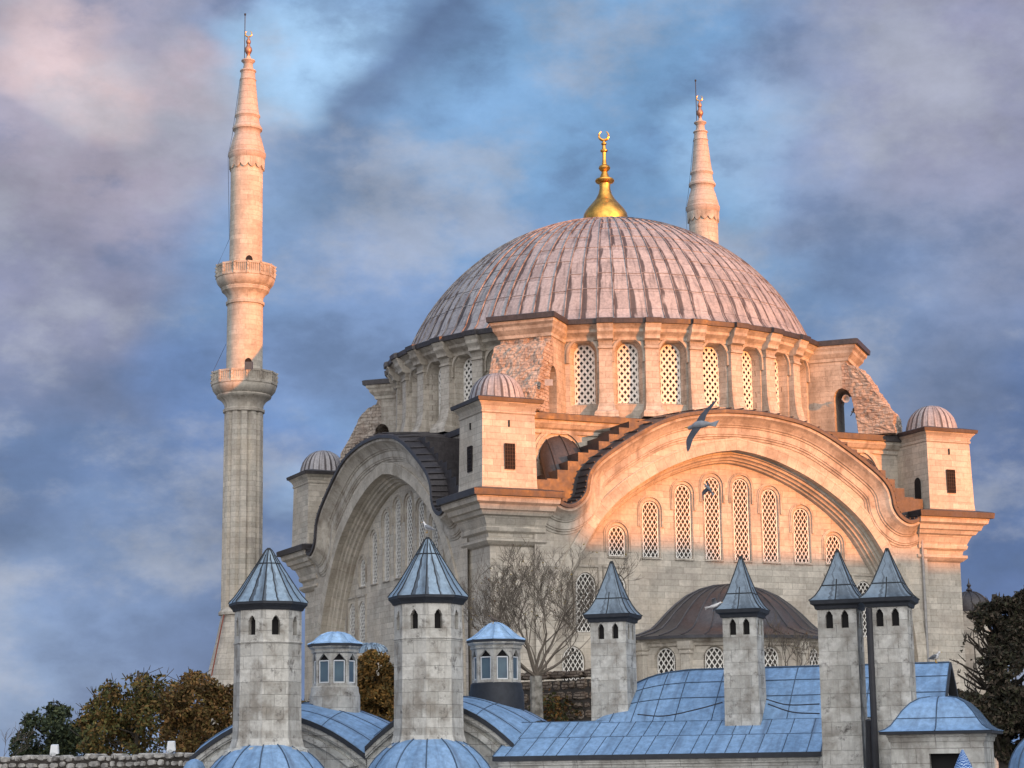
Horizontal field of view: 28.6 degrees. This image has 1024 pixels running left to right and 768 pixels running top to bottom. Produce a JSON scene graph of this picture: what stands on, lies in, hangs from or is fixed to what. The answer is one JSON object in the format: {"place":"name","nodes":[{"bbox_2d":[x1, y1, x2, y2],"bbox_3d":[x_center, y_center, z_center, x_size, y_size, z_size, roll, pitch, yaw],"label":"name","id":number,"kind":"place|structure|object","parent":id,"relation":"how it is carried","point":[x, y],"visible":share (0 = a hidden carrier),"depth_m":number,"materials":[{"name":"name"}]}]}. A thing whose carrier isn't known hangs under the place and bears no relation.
{"place":"outdoors","nodes":[
{"label":"outdoors","id":0,"kind":"place"},
{"bbox_2d":[0,752,193,767],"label":"rubble wall","id":1,"kind":"structure","parent":0,"point":[153,760],"depth_m":67.37,"materials":[{"name":"stone"}]},
{"bbox_2d":[50,744,58,755],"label":"floodlight","id":2,"kind":"object","parent":1,"relation":"attached to","point":[54,749],"visible":1,"depth_m":67.46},
{"bbox_2d":[167,741,175,752],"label":"floodlight","id":3,"kind":"object","parent":1,"relation":"on","point":[171,746],"visible":1,"depth_m":65.96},
{"bbox_2d":[245,362,252,369],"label":"loudspeaker","id":4,"kind":"object","parent":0,"point":[248,365],"visible":1,"depth_m":151.41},
{"bbox_2d":[184,537,547,767],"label":"vaulted hall","id":5,"kind":"structure","parent":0,"point":[440,720],"depth_m":57.49,"materials":[{"name":"stone"}]},
{"bbox_2d":[422,522,434,532],"bbox_3d":[-2.397,4.078,57.197,0.410,0.339,0.195,-4,-11,14],"label":"gull","id":6,"kind":"object","parent":5,"relation":"on","point":[427,527],"visible":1,"depth_m":57.12,"materials":[{"name":"white"}]},
{"bbox_2d":[488,615,498,623],"bbox_3d":[-0.554,7.171,61.199,0.318,0.263,0.164,-2,-11,7],"label":"pigeon","id":7,"kind":"object","parent":5,"relation":"on","point":[493,619],"visible":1,"depth_m":61.16,"materials":[{"name":"grey"}]},
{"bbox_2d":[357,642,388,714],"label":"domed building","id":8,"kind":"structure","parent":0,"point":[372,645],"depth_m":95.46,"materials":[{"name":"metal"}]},
{"bbox_2d":[0,0,1023,756],"label":"sky","id":9,"kind":"structure","parent":0,"point":[867,156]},
{"bbox_2d":[276,131,994,716],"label":"mosque","id":10,"kind":"structure","parent":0,"point":[642,343],"depth_m":131.81,"materials":[{"name":"stone"}]},
{"bbox_2d":[350,604,354,637],"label":"window","id":11,"kind":"structure","parent":10,"relation":"in","point":[352,612],"depth_m":145.54,"materials":[{"name":"grey stone"}]},
{"bbox_2d":[360,602,364,642],"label":"window","id":12,"kind":"structure","parent":10,"relation":"in","point":[362,624],"depth_m":143.63,"materials":[{"name":"grey stone"}]},
{"bbox_2d":[361,560,365,586],"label":"window","id":13,"kind":"structure","parent":10,"relation":"in","point":[363,562],"depth_m":144.19,"materials":[{"name":"grey stone"}]},
{"bbox_2d":[373,533,377,583],"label":"window","id":14,"kind":"structure","parent":10,"relation":"in","point":[375,535],"depth_m":142.17,"materials":[{"name":"grey stone"}]},
{"bbox_2d":[385,513,389,580],"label":"window","id":15,"kind":"structure","parent":10,"relation":"in","point":[387,515],"depth_m":140.13,"materials":[{"name":"grey stone"}]},
{"bbox_2d":[396,501,400,577],"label":"window","id":16,"kind":"structure","parent":10,"relation":"in","point":[398,528],"depth_m":138.23,"materials":[{"name":"grey stone"}]},
{"bbox_2d":[407,496,411,566],"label":"window","id":17,"kind":"structure","parent":10,"relation":"in","point":[409,511],"depth_m":136.45,"materials":[{"name":"grey stone"}]},
{"bbox_2d":[419,501,423,546],"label":"window","id":18,"kind":"structure","parent":10,"relation":"in","point":[421,533],"depth_m":134.60,"materials":[{"name":"grey stone"}]},
{"bbox_2d":[432,519,437,548],"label":"window","id":19,"kind":"structure","parent":10,"relation":"in","point":[435,532],"depth_m":132.25,"materials":[{"name":"grey stone"}]},
{"bbox_2d":[439,368,440,412],"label":"window","id":20,"kind":"structure","parent":10,"relation":"in","point":[440,368],"depth_m":137.69,"materials":[{"name":"white stone"}]},
{"bbox_2d":[463,358,471,400],"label":"window","id":21,"kind":"structure","parent":10,"relation":"in","point":[467,372],"depth_m":135.46,"materials":[{"name":"white stone"}]},
{"bbox_2d":[545,379,552,385],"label":"loudspeaker","id":22,"kind":"object","parent":10,"relation":"attached to","point":[548,382],"visible":1,"depth_m":125.30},
{"bbox_2d":[562,647,583,680],"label":"window","id":23,"kind":"structure","parent":10,"relation":"in","point":[575,661],"depth_m":123.21,"materials":[{"name":"white stone"}]},
{"bbox_2d":[575,573,594,631],"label":"window","id":24,"kind":"structure","parent":10,"relation":"in","point":[586,627],"depth_m":124.27,"materials":[{"name":"white glass"}]},
{"bbox_2d":[574,345,595,404],"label":"window","id":25,"kind":"structure","parent":10,"relation":"in","point":[584,357],"depth_m":131.55,"materials":[{"name":"white stone"}]},
{"bbox_2d":[608,526,624,556],"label":"window","id":26,"kind":"structure","parent":10,"relation":"in","point":[616,546],"depth_m":125.89,"materials":[{"name":"white glass"}]},
{"bbox_2d":[617,344,638,403],"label":"window","id":27,"kind":"structure","parent":10,"relation":"in","point":[627,355],"depth_m":131.35,"materials":[{"name":"white glass"}]},
{"bbox_2d":[641,501,658,557],"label":"window","id":28,"kind":"structure","parent":10,"relation":"in","point":[650,548],"depth_m":127.03,"materials":[{"name":"white glass"}]},
{"bbox_2d":[660,344,680,403],"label":"window","id":29,"kind":"structure","parent":10,"relation":"in","point":[670,381],"depth_m":131.74,"materials":[{"name":"white glass"}]},
{"bbox_2d":[674,485,691,558],"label":"window","id":30,"kind":"structure","parent":10,"relation":"in","point":[681,493],"depth_m":128.12,"materials":[{"name":"white glass"}]},
{"bbox_2d":[703,347,719,406],"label":"window","id":31,"kind":"structure","parent":10,"relation":"in","point":[710,356],"depth_m":132.71,"materials":[{"name":"white glass"}]},
{"bbox_2d":[703,477,720,559],"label":"window","id":32,"kind":"structure","parent":10,"relation":"in","point":[711,503],"depth_m":129.03,"materials":[{"name":"white glass"}]},
{"bbox_2d":[732,479,749,560],"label":"window","id":33,"kind":"structure","parent":10,"relation":"in","point":[739,486],"depth_m":129.92,"materials":[{"name":"white glass"}]},
{"bbox_2d":[742,351,752,409],"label":"window","id":34,"kind":"structure","parent":10,"relation":"in","point":[746,360],"depth_m":134.21,"materials":[{"name":"white glass"}]},
{"bbox_2d":[761,489,777,561],"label":"window","id":35,"kind":"structure","parent":10,"relation":"in","point":[769,538],"depth_m":130.75,"materials":[{"name":"white glass"}]},
{"bbox_2d":[775,359,779,408],"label":"window","id":36,"kind":"structure","parent":10,"relation":"in","point":[776,369],"depth_m":136.27,"materials":[{"name":"white glass"}]},
{"bbox_2d":[793,509,809,562],"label":"window","id":37,"kind":"structure","parent":10,"relation":"in","point":[800,522],"depth_m":131.61,"materials":[{"name":"white glass"}]},
{"bbox_2d":[825,535,839,563],"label":"window","id":38,"kind":"structure","parent":10,"relation":"in","point":[832,543],"depth_m":132.45,"materials":[{"name":"white glass"}]},
{"bbox_2d":[841,395,849,403],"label":"loudspeaker","id":39,"kind":"object","parent":10,"relation":"attached to","point":[845,398],"visible":1,"depth_m":136.70,"materials":[{"name":"metal"}]},
{"bbox_2d":[857,581,868,636],"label":"window","id":40,"kind":"structure","parent":10,"relation":"in","point":[862,586],"depth_m":132.71,"materials":[{"name":"white glass"}]},
{"bbox_2d":[684,399,718,451],"bbox_3d":[4.743,1.022,49.968,0.957,1.488,0.847,0,-11,-5],"label":"gull","id":41,"kind":"object","parent":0,"point":[698,424],"visible":1,"depth_m":49.92,"materials":[{"name":"grey"}]},
{"bbox_2d":[686,79,719,243],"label":"minaret","id":42,"kind":"object","parent":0,"point":[702,209],"visible":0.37,"depth_m":177.05,"materials":[{"name":"stone"}]},
{"bbox_2d":[702,482,713,499],"bbox_3d":[5.892,3.210,60.102,0.266,0.679,0.659,-6,-12,24],"label":"pigeon","id":43,"kind":"object","parent":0,"point":[706,489],"visible":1,"depth_m":59.95,"materials":[{"name":"grey"}]},
{"bbox_2d":[705,598,721,611],"bbox_3d":[5.402,5.923,53.978,0.452,0.334,0.863,-7,-13,31],"label":"gull","id":44,"kind":"object","parent":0,"point":[714,605],"visible":1,"depth_m":53.97,"materials":[{"name":"white"}]},
{"bbox_2d":[492,548,958,767],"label":"long roofed hall","id":45,"kind":"structure","parent":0,"point":[744,724],"depth_m":56.72,"materials":[{"name":"metal"}]},
{"bbox_2d":[637,702,722,716],"bbox_3d":[4.782,9.280,57.256,2.697,0.368,0.066,-7,-13,30],"label":"cable","id":46,"kind":"object","parent":45,"relation":"attached to","point":[681,712],"visible":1,"depth_m":57.23,"materials":[{"name":"black rubber"}]},
{"bbox_2d":[766,699,818,705],"bbox_3d":[7.732,8.688,54.977,0.189,0.271,3.095,3,-11,-19],"label":"cable","id":47,"kind":"object","parent":45,"relation":"attached to","point":[793,704],"visible":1,"depth_m":55.15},
{"bbox_2d":[768,704,819,713],"bbox_3d":[7.762,8.861,54.838,0.249,0.385,2.969,3,-11,-19],"label":"cable","id":48,"kind":"object","parent":45,"relation":"attached to","point":[792,711],"visible":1,"depth_m":55.25,"materials":[{"name":"black rubber"}]},
{"bbox_2d":[928,651,940,662],"bbox_3d":[11.477,7.412,54.497,0.412,0.312,0.186,-5,-12,23],"label":"gull","id":49,"kind":"object","parent":45,"relation":"on","point":[935,657],"visible":1,"depth_m":54.44,"materials":[{"name":"white"}]},
{"bbox_2d":[878,696,1003,767],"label":"domed pavilion","id":50,"kind":"structure","parent":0,"point":[932,732],"depth_m":47.73,"materials":[{"name":"stone"}]},
{"bbox_2d":[962,578,998,767],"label":"domed building","id":51,"kind":"structure","parent":0,"point":[969,596],"depth_m":170.16,"materials":[{"name":"stone"}]},
{"label":"ground","id":52,"kind":"structure","parent":0,"visible":0},
{"bbox_2d":[0,722,35,756],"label":"bare bush","id":53,"kind":"object","parent":52,"relation":"on","point":[18,739],"visible":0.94,"depth_m":89.79,"materials":[{"name":"grey plant"}]},
{"bbox_2d":[8,698,102,756],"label":"tree","id":54,"kind":"object","parent":52,"relation":"on","point":[64,736],"visible":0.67,"depth_m":116.66,"materials":[{"name":"green plant"}]},
{"bbox_2d":[70,665,189,755],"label":"tree","id":55,"kind":"object","parent":52,"relation":"on","point":[126,726],"visible":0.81,"depth_m":111.75,"materials":[{"name":"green plant"}]},
{"bbox_2d":[157,667,233,752],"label":"tree","id":56,"kind":"object","parent":52,"relation":"on","point":[196,717],"visible":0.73,"depth_m":106.76,"materials":[{"name":"orange plant"}]},
{"bbox_2d":[202,13,277,724],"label":"minaret","id":57,"kind":"object","parent":52,"relation":"on","point":[245,276],"visible":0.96,"depth_m":156.05,"materials":[{"name":"stone"}]},
{"bbox_2d":[357,649,393,721],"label":"tree","id":58,"kind":"object","parent":52,"relation":"on","point":[376,692],"visible":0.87,"depth_m":91.33,"materials":[{"name":"orange plant"}]},
{"bbox_2d":[458,536,644,717],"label":"bare tree","id":59,"kind":"object","parent":52,"relation":"on","point":[536,699],"visible":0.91,"depth_m":99.36,"materials":[{"name":"grey plant"}]},
{"bbox_2d":[521,668,590,721],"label":"garden wall","id":60,"kind":"structure","parent":52,"relation":"on","point":[579,690],"depth_m":101.59,"materials":[{"name":"stone"}]},
{"bbox_2d":[528,689,584,721],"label":"creeper","id":61,"kind":"object","parent":60,"relation":"attached to","point":[556,715],"visible":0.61,"depth_m":100.32,"materials":[{"name":"green plant"}]},
{"bbox_2d":[763,609,818,665],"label":"bare bush","id":62,"kind":"object","parent":52,"relation":"on","point":[783,641],"visible":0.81,"depth_m":97.91,"materials":[{"name":"grey plant"}]},
{"bbox_2d":[954,750,972,767],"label":"tented stall top","id":63,"kind":"object","parent":52,"relation":"on","point":[963,761],"visible":1,"depth_m":41.85,"materials":[{"name":"blue fabric"}]},
{"bbox_2d":[949,588,1023,767],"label":"tree","id":64,"kind":"object","parent":52,"relation":"on","point":[999,703],"visible":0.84,"depth_m":77.31,"materials":[{"name":"green plant"}]},
{"bbox_2d":[1008,739,1023,767],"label":"lead domed bay","id":65,"kind":"object","parent":52,"relation":"on","point":[1016,759],"visible":1,"depth_m":45.82,"materials":[{"name":"metal"}]}
]}

